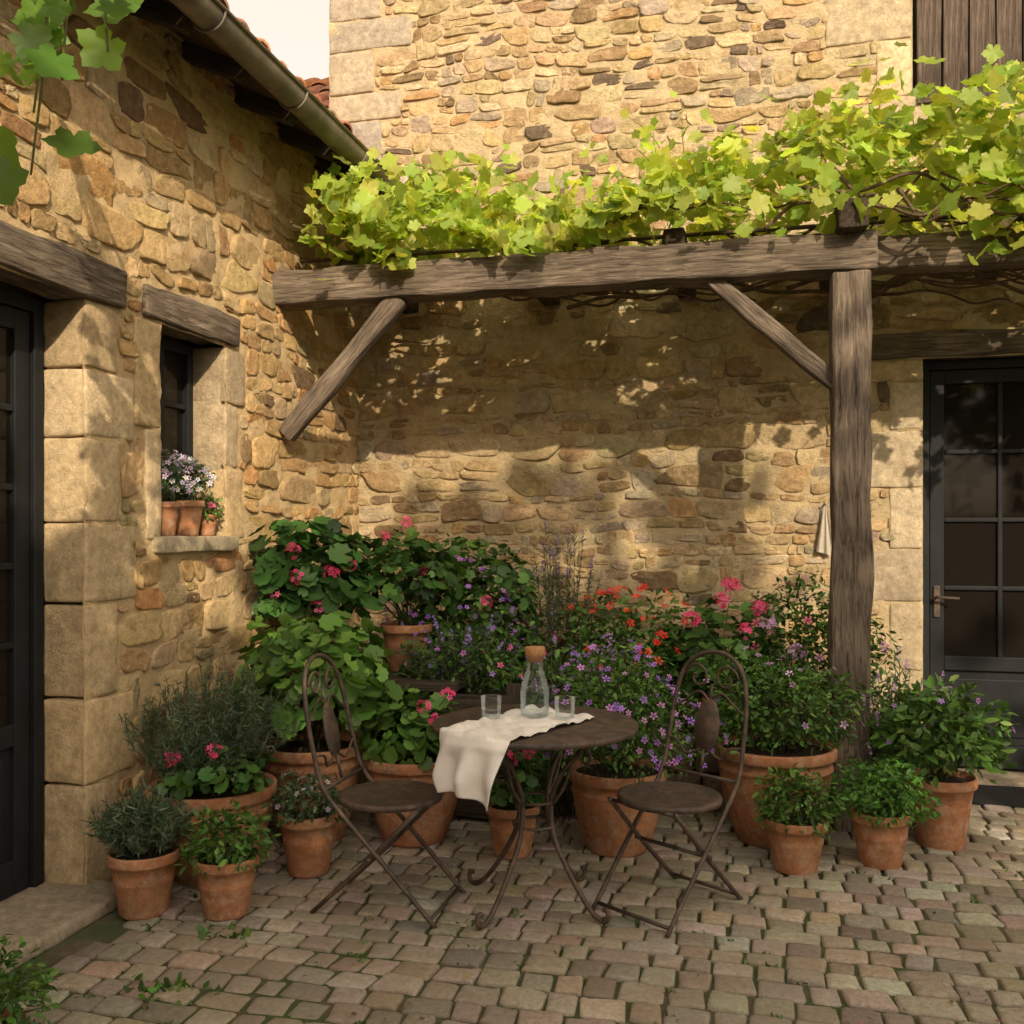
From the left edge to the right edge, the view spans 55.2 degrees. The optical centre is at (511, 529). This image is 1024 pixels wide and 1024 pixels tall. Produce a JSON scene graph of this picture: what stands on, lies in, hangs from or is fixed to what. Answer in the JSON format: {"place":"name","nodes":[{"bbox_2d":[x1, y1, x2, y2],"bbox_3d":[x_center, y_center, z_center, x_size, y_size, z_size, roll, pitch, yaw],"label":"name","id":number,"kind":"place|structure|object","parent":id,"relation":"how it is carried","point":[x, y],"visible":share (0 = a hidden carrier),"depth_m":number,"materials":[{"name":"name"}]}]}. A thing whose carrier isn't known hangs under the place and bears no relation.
{"place":"outdoors","nodes":[
{"label":"outdoors","id":0,"kind":"place"},
{"bbox_2d":[227,0,329,79],"label":"sky","id":1,"kind":"structure","parent":0,"point":[296,32],"materials":[{"name":"white"}]},
{"bbox_2d":[304,77,329,107],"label":"tiled outbuilding","id":2,"kind":"structure","parent":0,"point":[320,88],"depth_m":8.97,"materials":[{"name":"tile"}]},
{"bbox_2d":[0,748,1023,1023],"bbox_3d":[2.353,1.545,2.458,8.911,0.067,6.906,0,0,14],"label":"cobblestone paving","id":3,"kind":"structure","parent":0,"point":[343,927],"depth_m":3.65,"materials":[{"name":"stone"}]},
{"bbox_2d":[0,934,61,1023],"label":"potted herb","id":4,"kind":"object","parent":3,"relation":"on","point":[10,1013],"visible":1,"depth_m":2.81,"materials":[{"name":"plant"}]},
{"bbox_2d":[80,777,194,919],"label":"potted herb","id":5,"kind":"object","parent":3,"relation":"on","point":[143,857],"visible":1,"depth_m":3.85,"materials":[{"name":"ceramic"}]},
{"bbox_2d":[0,0,406,973],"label":"stone farmhouse","id":6,"kind":"object","parent":3,"relation":"on","point":[150,248],"visible":0.73,"depth_m":4.39,"materials":[{"name":"beige stone"}]},
{"bbox_2d":[0,288,43,900],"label":"terrace door","id":7,"kind":"structure","parent":6,"relation":"in","point":[21,316],"depth_m":4.01,"materials":[{"name":"black glass"}]},
{"bbox_2d":[0,0,143,205],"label":"climbing vine","id":8,"kind":"object","parent":6,"relation":"attached to","point":[40,39],"visible":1,"depth_m":2.41,"materials":[{"name":"green plant"}]},
{"bbox_2d":[159,337,192,499],"bbox_3d":[-1.786,-0.470,4.936,0.060,1.000,0.560,0,0,14],"label":"window","id":9,"kind":"structure","parent":6,"relation":"in","point":[176,359],"depth_m":5.10,"materials":[{"name":"black glass"}]},
{"bbox_2d":[160,449,193,535],"bbox_3d":[-1.673,-0.182,4.724,0.278,0.425,0.241,0,0,14],"label":"potted lobelia","id":10,"kind":"object","parent":6,"relation":"on","point":[170,512],"visible":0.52,"depth_m":4.69,"materials":[{"name":"plant"}]},
{"bbox_2d":[162,453,215,535],"bbox_3d":[-1.629,-0.177,4.892,0.321,0.415,0.288,0,0,42],"label":"potted lobelia","id":11,"kind":"object","parent":6,"relation":"on","point":[189,517],"visible":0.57,"depth_m":4.84,"materials":[{"name":"plant"}]},
{"bbox_2d":[196,492,224,535],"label":"potted geranium","id":12,"kind":"object","parent":6,"relation":"on","point":[208,522],"visible":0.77,"depth_m":5.02,"materials":[{"name":"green plant"}]},
{"bbox_2d":[119,653,301,886],"bbox_3d":[-1.353,1.038,4.391,0.751,0.984,0.759,0,0,14],"label":"potted rosemary","id":13,"kind":"object","parent":3,"relation":"on","point":[207,769],"visible":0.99,"depth_m":4.24,"materials":[{"name":"plant"}]},
{"bbox_2d":[173,798,280,921],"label":"potted herb","id":14,"kind":"object","parent":3,"relation":"on","point":[224,872],"visible":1,"depth_m":3.83,"materials":[{"name":"ceramic"}]},
{"bbox_2d":[264,769,351,877],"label":"potted herb","id":15,"kind":"object","parent":3,"relation":"on","point":[308,829],"visible":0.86,"depth_m":4.31,"materials":[{"name":"ceramic"}]},
{"bbox_2d":[225,610,403,841],"bbox_3d":[-0.974,0.968,4.872,0.924,1.125,0.822,0,0,14],"label":"potted scented geranium","id":16,"kind":"object","parent":3,"relation":"on","point":[281,653],"visible":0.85,"depth_m":4.70,"materials":[{"name":"plant"}]},
{"bbox_2d":[262,657,485,821],"bbox_3d":[-0.727,1.170,5.733,1.127,0.728,0.987,0,0,14],"label":"wooden plant stand","id":17,"kind":"object","parent":3,"relation":"on","point":[425,685],"visible":0.08,"depth_m":5.22,"materials":[{"name":"brown wood"}]},
{"bbox_2d":[248,516,383,672],"bbox_3d":[-1.083,0.365,5.528,0.793,0.890,0.764,0,0,14],"label":"potted geranium","id":18,"kind":"object","parent":17,"relation":"on","point":[305,587],"visible":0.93,"depth_m":5.33,"materials":[{"name":"plant"}]},
{"bbox_2d":[342,515,469,672],"bbox_3d":[-0.608,0.363,5.670,0.737,0.894,0.585,0,0,-4],"label":"potted geranium","id":19,"kind":"object","parent":17,"relation":"on","point":[393,586],"visible":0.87,"depth_m":5.56,"materials":[{"name":"plant"}]},
{"bbox_2d":[302,653,465,927],"bbox_3d":[-0.532,1.026,4.020,0.606,1.021,0.426,0,0,15],"label":"bistro chair","id":20,"kind":"object","parent":3,"relation":"on","point":[418,798],"visible":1,"depth_m":3.99,"materials":[{"name":"metal"}]},
{"bbox_2d":[357,684,459,847],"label":"potted geranium","id":21,"kind":"object","parent":3,"relation":"on","point":[407,739],"visible":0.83,"depth_m":4.71,"materials":[{"name":"plant"}]},
{"bbox_2d":[379,676,530,818],"bbox_3d":[-0.297,1.170,5.410,0.807,0.727,0.483,0,0,14],"label":"wooden planter box","id":22,"kind":"object","parent":3,"relation":"on","point":[471,808],"visible":0.08,"depth_m":5.15,"materials":[{"name":"brown wood"}]},
{"bbox_2d":[384,532,548,692],"bbox_3d":[-0.274,0.574,5.911,1.009,1.121,0.956,0,0,14],"label":"purple sage","id":23,"kind":"object","parent":22,"relation":"in","point":[476,587],"visible":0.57,"depth_m":5.77,"materials":[{"name":"green plant"}]},
{"bbox_2d":[392,614,544,694],"bbox_3d":[-0.277,0.720,5.435,0.684,0.533,0.758,0,0,-34],"label":"catmint","id":24,"kind":"object","parent":22,"relation":"in","point":[435,666],"visible":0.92,"depth_m":5.34,"materials":[{"name":"green plant"}]},
{"bbox_2d":[2,805,1022,1023],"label":"weeds","id":25,"kind":"object","parent":3,"relation":"on","point":[179,983],"visible":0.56,"depth_m":3.43,"materials":[{"name":"green plant"}]},
{"bbox_2d":[485,750,558,859],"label":"potted geranium","id":26,"kind":"object","parent":3,"relation":"on","point":[501,812],"visible":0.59,"depth_m":4.55,"materials":[{"name":"ceramic"}]},
{"bbox_2d":[432,704,638,929],"bbox_3d":[0.094,1.157,4.011,0.842,0.744,0.842,0,0,14],"label":"bistro table","id":27,"kind":"object","parent":3,"relation":"on","point":[604,727],"visible":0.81,"depth_m":3.92,"materials":[{"name":"metal"}]},
{"bbox_2d":[432,704,594,810],"bbox_3d":[0.007,0.893,3.900,0.347,0.271,0.701,0,0,38],"label":"linen napkin","id":28,"kind":"object","parent":27,"relation":"on","point":[471,754],"visible":0.98,"depth_m":3.71,"materials":[{"name":"white fabric"}]},
{"bbox_2d":[481,694,501,718],"bbox_3d":[-0.086,0.729,4.041,0.086,0.090,0.086,0,0,14],"label":"drinking glass","id":29,"kind":"object","parent":28,"relation":"on","point":[498,697],"visible":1,"depth_m":4.06,"materials":[{"name":"clear glass"}]},
{"bbox_2d":[520,646,548,717],"bbox_3d":[0.094,0.628,4.071,0.120,0.287,0.120,0,0,14],"label":"water carafe","id":30,"kind":"object","parent":28,"relation":"on","point":[534,654],"visible":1,"depth_m":4.09,"materials":[{"name":"clear glass"}]},
{"bbox_2d":[554,695,574,718],"bbox_3d":[0.216,0.729,4.011,0.086,0.090,0.086,0,0,14],"label":"drinking glass","id":31,"kind":"object","parent":28,"relation":"on","point":[556,698],"visible":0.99,"depth_m":4.04,"materials":[{"name":"clear glass"}]},
{"bbox_2d":[93,840,1023,1023],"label":"fallen leaves","id":32,"kind":"object","parent":3,"relation":"on","point":[408,1002],"visible":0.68,"depth_m":3.56,"materials":[{"name":"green plant"}]},
{"bbox_2d":[490,631,640,820],"bbox_3d":[0.262,1.029,5.295,0.889,1.005,0.680,0,0,47],"label":"catmint","id":33,"kind":"object","parent":3,"relation":"on","point":[567,795],"visible":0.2,"depth_m":5.24,"materials":[{"name":"green plant"}]},
{"bbox_2d":[528,633,728,857],"bbox_3d":[0.537,1.016,4.713,0.989,1.029,0.722,0,0,14],"label":"potted bellflower","id":34,"kind":"object","parent":3,"relation":"on","point":[595,785],"visible":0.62,"depth_m":4.58,"materials":[{"name":"ceramic"}]},
{"bbox_2d":[272,198,1023,833],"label":"pergola","id":35,"kind":"object","parent":3,"relation":"on","point":[848,260],"visible":0.88,"depth_m":5.07,"materials":[{"name":"brown wood"}]},
{"bbox_2d":[297,41,1023,309],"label":"grape vine","id":36,"kind":"object","parent":35,"relation":"on","point":[358,216],"visible":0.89,"depth_m":5.18,"materials":[{"name":"green plant"}]},
{"bbox_2d":[592,650,748,937],"bbox_3d":[0.666,1.026,4.017,0.606,1.021,0.426,0,0,-44],"label":"bistro chair","id":37,"kind":"object","parent":3,"relation":"on","point":[674,799],"visible":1,"depth_m":4.05,"materials":[{"name":"metal"}]},
{"bbox_2d":[329,0,1023,722],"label":"dressed blocks","id":38,"kind":"structure","parent":3,"relation":"on","point":[897,462],"depth_m":6.11,"materials":[{"name":"stone"}]},
{"bbox_2d":[916,0,940,104],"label":"shutter plank","id":39,"kind":"object","parent":38,"relation":"attached to","point":[928,28],"visible":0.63,"depth_m":6.03,"materials":[{"name":"brown wood"}]},
{"bbox_2d":[871,328,1023,359],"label":"door lintel","id":40,"kind":"structure","parent":38,"relation":"attached to","point":[984,343],"depth_m":6.01,"materials":[{"name":"brown wood"}]},
{"bbox_2d":[942,0,967,90],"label":"shutter plank","id":41,"kind":"object","parent":38,"relation":"attached to","point":[955,43],"visible":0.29,"depth_m":5.99,"materials":[{"name":"brown wood"}]},
{"bbox_2d":[923,358,1023,769],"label":"entrance door","id":42,"kind":"structure","parent":38,"relation":"attached to","point":[973,521],"depth_m":6.13,"materials":[{"name":"black glass"}]},
{"bbox_2d":[969,0,994,96],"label":"shutter plank","id":43,"kind":"object","parent":38,"relation":"attached to","point":[981,24],"visible":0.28,"depth_m":5.96,"materials":[{"name":"brown wood"}]},
{"bbox_2d":[995,0,1021,93],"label":"shutter plank","id":44,"kind":"object","parent":38,"relation":"attached to","point":[1008,23],"visible":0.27,"depth_m":5.92,"materials":[{"name":"brown wood"}]},
{"bbox_2d":[1022,0,1023,61],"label":"shutter plank","id":45,"kind":"object","parent":38,"relation":"attached to","point":[1022,30],"visible":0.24,"depth_m":5.92,"materials":[{"name":"brown wood"}]},
{"bbox_2d":[357,0,1023,735],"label":"wall stones","id":46,"kind":"object","parent":3,"relation":"on","point":[701,470],"depth_m":6.50,"materials":[{"name":"beige stone"}]},
{"bbox_2d":[329,0,1023,722],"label":"wall mortar","id":47,"kind":"object","parent":46,"relation":"attached to","point":[547,338],"depth_m":6.52,"materials":[{"name":"beige stone"}]},
{"bbox_2d":[816,501,831,554],"bbox_3d":[1.969,-0.008,6.159,0.076,0.346,0.083,0,0,-27],"label":"hanging towel","id":48,"kind":"object","parent":47,"relation":"hanging from","point":[824,544],"visible":0.94,"depth_m":6.16,"materials":[{"name":"white fabric"}]},
{"bbox_2d":[532,703,949,823],"bbox_3d":[1.182,1.331,5.823,2.459,0.420,1.065,0,0,14],"label":"raised flower bed","id":49,"kind":"object","parent":3,"relation":"on","point":[710,761],"visible":0.06,"depth_m":5.35,"materials":[{"name":"stone"}]},
{"bbox_2d":[504,519,610,703],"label":"lavender clump","id":50,"kind":"object","parent":49,"relation":"on","point":[550,613],"visible":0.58,"depth_m":5.95,"materials":[{"name":"green plant"}]},
{"bbox_2d":[522,583,717,723],"bbox_3d":[0.648,0.743,5.753,1.164,0.872,0.716,0,0,14],"label":"red nasturtium","id":51,"kind":"object","parent":49,"relation":"on","point":[621,633],"visible":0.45,"depth_m":5.67,"materials":[{"name":"green plant"}]},
{"bbox_2d":[635,576,790,719],"bbox_3d":[1.167,0.704,5.719,0.906,0.900,0.711,0,0,14],"label":"geranium bush","id":52,"kind":"object","parent":49,"relation":"on","point":[701,640],"visible":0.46,"depth_m":5.61,"materials":[{"name":"green plant"}]},
{"bbox_2d":[685,592,770,733],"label":"potted geranium","id":53,"kind":"object","parent":49,"relation":"on","point":[690,687],"visible":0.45,"depth_m":5.14,"materials":[{"name":"plant"}]},
{"bbox_2d":[732,566,902,722],"bbox_3d":[1.719,0.685,5.624,0.972,0.945,0.689,0,0,14],"label":"phlox bush","id":54,"kind":"object","parent":49,"relation":"on","point":[802,646],"visible":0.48,"depth_m":5.58,"materials":[{"name":"green plant"}]},
{"bbox_2d":[686,646,881,849],"bbox_3d":[1.277,1.057,4.851,0.794,0.946,0.881,0,0,-39],"label":"potted verbena","id":55,"kind":"object","parent":3,"relation":"on","point":[776,747],"visible":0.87,"depth_m":4.71,"materials":[{"name":"plant"}]},
{"bbox_2d":[752,762,849,875],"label":"potted herb","id":56,"kind":"object","parent":3,"relation":"on","point":[796,833],"visible":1,"depth_m":4.34,"materials":[{"name":"plant"}]},
{"bbox_2d":[829,757,943,870],"bbox_3d":[1.702,1.282,4.486,0.487,0.496,0.459,0,0,14],"label":"potted basil","id":57,"kind":"object","parent":3,"relation":"on","point":[880,828],"visible":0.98,"depth_m":4.41,"materials":[{"name":"plant"}]},
{"bbox_2d":[860,647,966,832],"bbox_3d":[1.968,1.061,5.005,0.679,0.941,0.630,0,0,14],"label":"verbena clump","id":58,"kind":"object","parent":3,"relation":"on","point":[889,696],"visible":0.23,"depth_m":4.95,"materials":[{"name":"green plant"}]},
{"bbox_2d":[865,673,1017,851],"bbox_3d":[2.092,1.113,4.780,0.715,0.834,0.633,0,0,14],"label":"potted hydrangea","id":59,"kind":"object","parent":3,"relation":"on","point":[953,788],"visible":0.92,"depth_m":4.65,"materials":[{"name":"plant"}]},
{"bbox_2d":[912,0,1023,361],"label":"wall body","id":60,"kind":"structure","parent":3,"relation":"on","point":[914,80],"depth_m":6.41,"materials":[{"name":"brown wood"}]},
{"bbox_2d":[957,766,1023,786],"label":"doorstep","id":61,"kind":"object","parent":3,"relation":"on","point":[1013,777],"visible":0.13,"depth_m":5.94,"materials":[{"name":"stone"}]},
{"bbox_2d":[972,785,1023,807],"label":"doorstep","id":62,"kind":"object","parent":3,"relation":"on","point":[1008,796],"depth_m":5.54,"materials":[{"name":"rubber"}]}
]}

